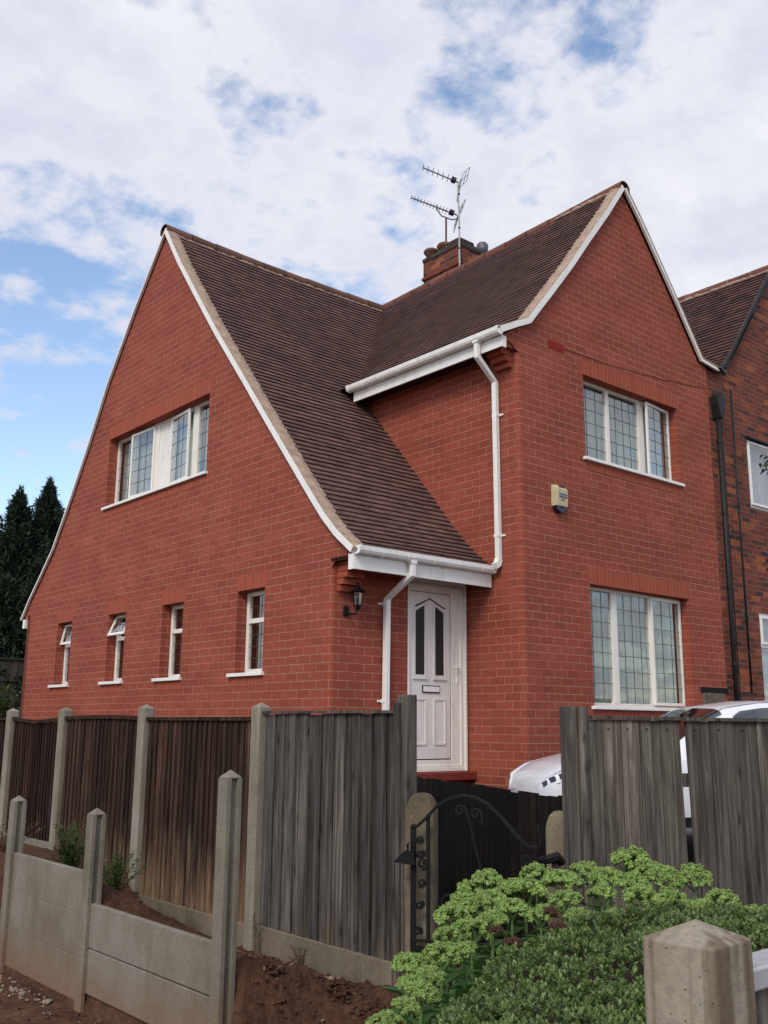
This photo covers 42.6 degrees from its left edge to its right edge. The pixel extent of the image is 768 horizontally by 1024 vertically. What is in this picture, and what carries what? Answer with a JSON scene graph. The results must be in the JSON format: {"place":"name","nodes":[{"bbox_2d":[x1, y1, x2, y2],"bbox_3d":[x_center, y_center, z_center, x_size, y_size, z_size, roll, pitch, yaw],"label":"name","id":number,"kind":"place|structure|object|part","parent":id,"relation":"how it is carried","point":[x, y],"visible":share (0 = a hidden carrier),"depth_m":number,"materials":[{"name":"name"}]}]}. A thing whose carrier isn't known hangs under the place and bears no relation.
{"place":"outdoors","nodes":[
{"label":"outdoors","id":0,"kind":"place"},
{"bbox_2d":[0,838,499,1023],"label":"ground","id":1,"kind":"structure","parent":0,"point":[249,993],"depth_m":5.25,"materials":[{"name":"soil"}]},
{"bbox_2d":[0,657,24,717],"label":"garden fence","id":2,"kind":"object","parent":1,"relation":"on","point":[15,664],"visible":0.07,"depth_m":21.02,"materials":[{"name":"brown wood"}]},
{"bbox_2d":[0,678,26,717],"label":"laurel bush","id":3,"kind":"object","parent":1,"relation":"on","point":[3,706],"visible":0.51,"depth_m":15.60,"materials":[{"name":"green plant"}]},
{"bbox_2d":[0,573,26,708],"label":"conifer tree","id":4,"kind":"object","parent":1,"relation":"on","point":[8,595],"visible":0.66,"depth_m":21.77,"materials":[{"name":"green plant"}]},
{"bbox_2d":[0,557,43,716],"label":"conifer tree","id":5,"kind":"object","parent":1,"relation":"on","point":[37,566],"visible":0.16,"depth_m":22.07,"materials":[{"name":"green plant"}]},
{"bbox_2d":[0,813,46,852],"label":"reddish weed","id":6,"kind":"object","parent":1,"relation":"on","point":[3,841],"visible":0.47,"depth_m":7.42,"materials":[{"name":"plant"}]},
{"bbox_2d":[0,484,49,597],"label":"conifer tree","id":7,"kind":"object","parent":1,"relation":"on","point":[16,526],"visible":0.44,"depth_m":24.09,"materials":[{"name":"green plant"}]},
{"bbox_2d":[0,971,51,1014],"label":"spilled grit","id":8,"kind":"object","parent":1,"relation":"on","point":[21,993],"visible":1,"depth_m":6.21,"materials":[{"name":"gravel"}]},
{"bbox_2d":[2,475,65,594],"bbox_3d":[-8.334,2.788,24.206,4.308,7.663,4.770,11,-16,-39],"label":"conifer tree","id":9,"kind":"object","parent":1,"relation":"on","point":[47,516],"visible":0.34,"depth_m":24.53,"materials":[{"name":"green plant"}]},
{"bbox_2d":[42,999,52,1003],"bbox_3d":[-2.036,2.965,5.969,0.044,0.030,0.064,-9,-16,38],"label":"stone","id":10,"kind":"object","parent":1,"relation":"on","point":[46,1001],"visible":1,"depth_m":5.96,"materials":[{"name":"beige stone"}]},
{"bbox_2d":[46,821,85,867],"bbox_3d":[-2.177,2.386,6.952,0.330,0.418,0.368,1,-12,-4],"label":"fern weed","id":11,"kind":"object","parent":1,"relation":"on","point":[72,851],"visible":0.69,"depth_m":6.92,"materials":[{"name":"green plant"}]},
{"bbox_2d":[71,814,86,867],"bbox_3d":[-2.244,2.469,7.348,0.180,0.458,0.216,0,-12,1],"label":"reddish weed","id":12,"kind":"object","parent":1,"relation":"on","point":[82,861],"visible":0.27,"depth_m":7.32,"materials":[{"name":"plant"}]},
{"bbox_2d":[81,851,149,890],"bbox_3d":[-1.830,2.442,6.619,0.413,0.300,0.478,7,-14,-27],"label":"fern weed","id":13,"kind":"object","parent":1,"relation":"on","point":[116,880],"visible":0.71,"depth_m":6.59,"materials":[{"name":"green plant"}]},
{"bbox_2d":[0,770,242,1023],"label":"retaining wall","id":14,"kind":"structure","parent":1,"relation":"on","point":[64,931],"depth_m":5.67,"materials":[{"name":"concrete"}]},
{"bbox_2d":[0,703,270,950],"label":"panel fence","id":15,"kind":"object","parent":1,"relation":"on","point":[145,780],"visible":0.65,"depth_m":7.46,"materials":[{"name":"wood"}]},
{"bbox_2d":[0,862,372,1023],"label":"earth crumbs","id":16,"kind":"object","parent":1,"relation":"on","point":[94,1018],"visible":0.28,"depth_m":5.83,"materials":[{"name":"soil"}]},
{"bbox_2d":[78,945,361,1023],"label":"fallen leaves","id":17,"kind":"object","parent":1,"relation":"on","point":[276,978],"visible":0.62,"depth_m":5.22,"materials":[{"name":"brown plant"}]},
{"bbox_2d":[252,913,266,952],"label":"dead stalk","id":18,"kind":"object","parent":1,"relation":"on","point":[254,927],"visible":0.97,"depth_m":6.15,"materials":[{"name":"brown plant"}]},
{"bbox_2d":[288,944,308,964],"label":"reddish weed","id":19,"kind":"object","parent":1,"relation":"on","point":[301,959],"visible":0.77,"depth_m":5.64,"materials":[{"name":"brown plant"}]},
{"bbox_2d":[236,948,403,1023],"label":"earth crumbs","id":20,"kind":"object","parent":1,"relation":"on","point":[269,961],"visible":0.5,"depth_m":5.15,"materials":[{"name":"soil"}]},
{"bbox_2d":[255,695,416,995],"bbox_3d":[-0.326,2.105,5.805,0.097,2.000,1.435,11,-16,-39],"label":"panel fence","id":21,"kind":"object","parent":1,"relation":"on","point":[340,788],"visible":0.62,"depth_m":5.77,"materials":[{"name":"grey weathered wood"},{"name":"concrete"}]},
{"bbox_2d":[20,181,728,788],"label":"brick house","id":22,"kind":"structure","parent":1,"relation":"on","point":[276,465],"depth_m":13.60,"materials":[{"name":"red brick"}]},
{"bbox_2d":[48,624,71,687],"bbox_3d":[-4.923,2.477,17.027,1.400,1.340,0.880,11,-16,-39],"label":"window","id":23,"kind":"structure","parent":22,"relation":"in","point":[68,628],"depth_m":16.87,"materials":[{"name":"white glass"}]},
{"bbox_2d":[98,614,125,684],"bbox_3d":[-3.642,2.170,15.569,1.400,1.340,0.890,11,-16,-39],"label":"window","id":24,"kind":"structure","parent":22,"relation":"in","point":[120,619],"depth_m":15.42,"materials":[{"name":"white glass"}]},
{"bbox_2d":[101,399,209,510],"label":"window","id":25,"kind":"structure","parent":22,"relation":"in","point":[171,452],"depth_m":15.19,"materials":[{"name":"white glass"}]},
{"bbox_2d":[151,604,183,681],"bbox_3d":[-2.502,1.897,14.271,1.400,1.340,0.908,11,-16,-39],"label":"window","id":26,"kind":"structure","parent":22,"relation":"in","point":[177,611],"depth_m":14.19,"materials":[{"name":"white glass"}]},
{"bbox_2d":[226,590,264,676],"bbox_3d":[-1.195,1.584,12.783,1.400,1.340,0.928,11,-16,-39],"label":"window","id":27,"kind":"structure","parent":22,"relation":"in","point":[255,600],"depth_m":12.70,"materials":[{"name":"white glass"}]},
{"bbox_2d":[343,582,365,615],"bbox_3d":[-0.317,0.993,11.269,0.205,0.395,0.226,11,-16,-39],"label":"wall lantern","id":28,"kind":"object","parent":22,"relation":"attached to","point":[358,590],"depth_m":11.24,"materials":[{"name":"black metal"}]},
{"bbox_2d":[407,577,467,771],"bbox_3d":[0.646,1.959,12.088,0.985,2.370,0.134,11,-16,-39],"label":"front door","id":29,"kind":"structure","parent":22,"relation":"in","point":[437,632],"depth_m":12.10,"materials":[{"name":"white plastic"}]},
{"bbox_2d":[411,196,465,246],"bbox_3d":[1.115,-5.879,20.444,1.110,1.359,0.532,2,-12,-5],"label":"tv aerial","id":30,"kind":"object","parent":22,"relation":"attached to","point":[451,212],"visible":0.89,"depth_m":20.50,"materials":[{"name":"metal"}]},
{"bbox_2d":[422,164,469,265],"bbox_3d":[1.251,-5.843,19.897,0.938,2.443,0.532,1,-12,-3],"label":"tv aerial","id":31,"kind":"object","parent":22,"relation":"attached to","point":[453,179],"visible":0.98,"depth_m":20.03,"materials":[{"name":"metal"}]},
{"bbox_2d":[551,485,567,513],"bbox_3d":[2.254,-0.165,12.598,0.247,0.360,0.100,11,-16,-39],"label":"alarm box","id":32,"kind":"object","parent":22,"relation":"attached to","point":[559,498],"visible":1,"depth_m":12.55,"materials":[{"name":"beige plastic"}]},
{"bbox_2d":[583,380,684,486],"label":"window","id":33,"kind":"structure","parent":22,"relation":"in","point":[624,433],"depth_m":14.28,"materials":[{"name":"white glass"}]},
{"bbox_2d":[590,586,685,710],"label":"window","id":34,"kind":"structure","parent":22,"relation":"in","point":[637,650],"depth_m":13.62,"materials":[{"name":"white glass"}]},
{"bbox_2d":[405,793,438,1020],"bbox_3d":[0.195,2.167,5.086,0.156,1.382,0.140,-3,-13,13],"label":"gate post","id":35,"kind":"object","parent":1,"relation":"on","point":[419,806],"visible":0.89,"depth_m":5.10,"materials":[{"name":"concrete"}]},
{"bbox_2d":[394,794,565,1018],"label":"iron gate","id":36,"kind":"structure","parent":1,"relation":"on","point":[557,860],"depth_m":4.97,"materials":[{"name":"black metal"}]},
{"bbox_2d":[417,776,561,968],"bbox_3d":[0.574,2.474,6.668,0.060,1.259,2.949,5,-13,-20],"label":"board fence","id":37,"kind":"object","parent":1,"relation":"on","point":[501,849],"visible":0.38,"depth_m":6.41,"materials":[{"name":"black wood"}]},
{"bbox_2d":[546,810,564,924],"bbox_3d":[0.935,2.232,5.145,0.144,1.291,0.130,-3,-13,13],"label":"gate post","id":38,"kind":"object","parent":1,"relation":"on","point":[554,833],"visible":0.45,"depth_m":5.20,"materials":[{"name":"concrete"}]},
{"bbox_2d":[559,706,767,931],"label":"board fence","id":39,"kind":"object","parent":1,"relation":"on","point":[625,780],"visible":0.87,"depth_m":5.23,"materials":[{"name":"grey wood"}]},
{"bbox_2d":[642,919,756,1023],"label":"concrete post","id":40,"kind":"object","parent":1,"relation":"on","point":[696,971],"visible":1,"depth_m":1.50,"materials":[{"name":"beige concrete"}]},
{"bbox_2d":[678,265,767,700],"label":"brick house","id":41,"kind":"structure","parent":1,"relation":"on","point":[727,321],"depth_m":15.91,"materials":[{"name":"brown brick"}]},
{"bbox_2d":[746,439,767,511],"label":"window","id":42,"kind":"structure","parent":41,"relation":"in","point":[758,484],"depth_m":16.49,"materials":[{"name":"white plastic"}]},
{"bbox_2d":[759,613,767,700],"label":"window","id":43,"kind":"structure","parent":41,"relation":"in","point":[763,618],"depth_m":15.68,"materials":[{"name":"white plastic"}]},
{"bbox_2d":[752,948,767,1023],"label":"wall","id":44,"kind":"structure","parent":1,"relation":"on","point":[760,964],"depth_m":1.60,"materials":[{"name":"white"}]},
{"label":"flower bed","id":45,"kind":"structure","parent":1,"relation":"on","visible":0},
{"bbox_2d":[365,964,446,1023],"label":"sedum plant","id":46,"kind":"object","parent":45,"relation":"on","point":[416,985],"visible":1,"depth_m":3.00,"materials":[{"name":"green plant"}]},
{"bbox_2d":[379,925,475,1023],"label":"sedum plant","id":47,"kind":"object","parent":45,"relation":"on","point":[450,949],"visible":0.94,"depth_m":3.42,"materials":[{"name":"green plant"}]},
{"bbox_2d":[432,888,522,1013],"bbox_3d":[0.332,1.818,3.708,0.360,0.687,0.783,-1,-12,5],"label":"sedum plant","id":48,"kind":"object","parent":45,"relation":"on","point":[461,905],"visible":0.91,"depth_m":3.76,"materials":[{"name":"green plant"}]},
{"bbox_2d":[456,868,529,995],"bbox_3d":[0.482,1.858,4.012,0.263,0.738,0.530,6,-13,-23],"label":"sedum plant","id":49,"kind":"object","parent":45,"relation":"on","point":[476,884],"visible":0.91,"depth_m":4.07,"materials":[{"name":"green plant"}]},
{"bbox_2d":[506,861,585,947],"bbox_3d":[0.617,1.822,3.897,0.345,0.762,0.775,-4,-13,18],"label":"sedum plant","id":50,"kind":"object","parent":45,"relation":"on","point":[534,887],"visible":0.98,"depth_m":4.06,"materials":[{"name":"green plant"}]},
{"bbox_2d":[432,898,767,1023],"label":"evergreen shrub","id":51,"kind":"object","parent":45,"relation":"on","point":[577,973],"visible":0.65,"depth_m":2.94,"materials":[{"name":"green plant"}]},
{"bbox_2d":[562,845,660,933],"bbox_3d":[0.965,1.831,4.055,0.414,0.820,0.871,-3,-13,14],"label":"sedum plant","id":52,"kind":"object","parent":45,"relation":"on","point":[637,862],"visible":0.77,"depth_m":4.19,"materials":[{"name":"green plant"}]},
{"bbox_2d":[646,862,717,918],"bbox_3d":[1.230,1.851,4.018,0.290,0.765,0.536,-2,-13,13],"label":"sedum plant","id":53,"kind":"object","parent":45,"relation":"on","point":[673,876],"visible":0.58,"depth_m":4.19,"materials":[{"name":"green plant"}]},
{"bbox_2d":[704,887,767,926],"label":"sedum plant","id":54,"kind":"object","parent":45,"relation":"on","point":[723,895],"visible":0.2,"depth_m":3.94,"materials":[{"name":"green plant"}]},
{"bbox_2d":[0,0,767,530],"label":"sky","id":55,"kind":"structure","parent":0,"point":[297,137],"materials":[{"name":"blue"}]},
{"bbox_2d":[686,835,697,899],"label":"driveway","id":56,"kind":"structure","parent":0,"point":[690,848],"depth_m":9.15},
{"bbox_2d":[508,701,767,834],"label":"parked car","id":57,"kind":"object","parent":56,"relation":"on","point":[541,776],"visible":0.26,"depth_m":8.80,"materials":[{"name":"white paint"}]},
{"bbox_3d":[3.262,1.918,8.677,0.697,0.396,0.223,3,-12,-10],"label":"side window","id":58,"kind":"part","parent":57,"relation":"part of","materials":[{"name":"grey glass"}]},
{"bbox_2d":[756,452,767,570],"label":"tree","id":59,"kind":"object","parent":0,"point":[765,465],"visible":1,"depth_m":7.26,"materials":[{"name":"green plant"}]}
]}

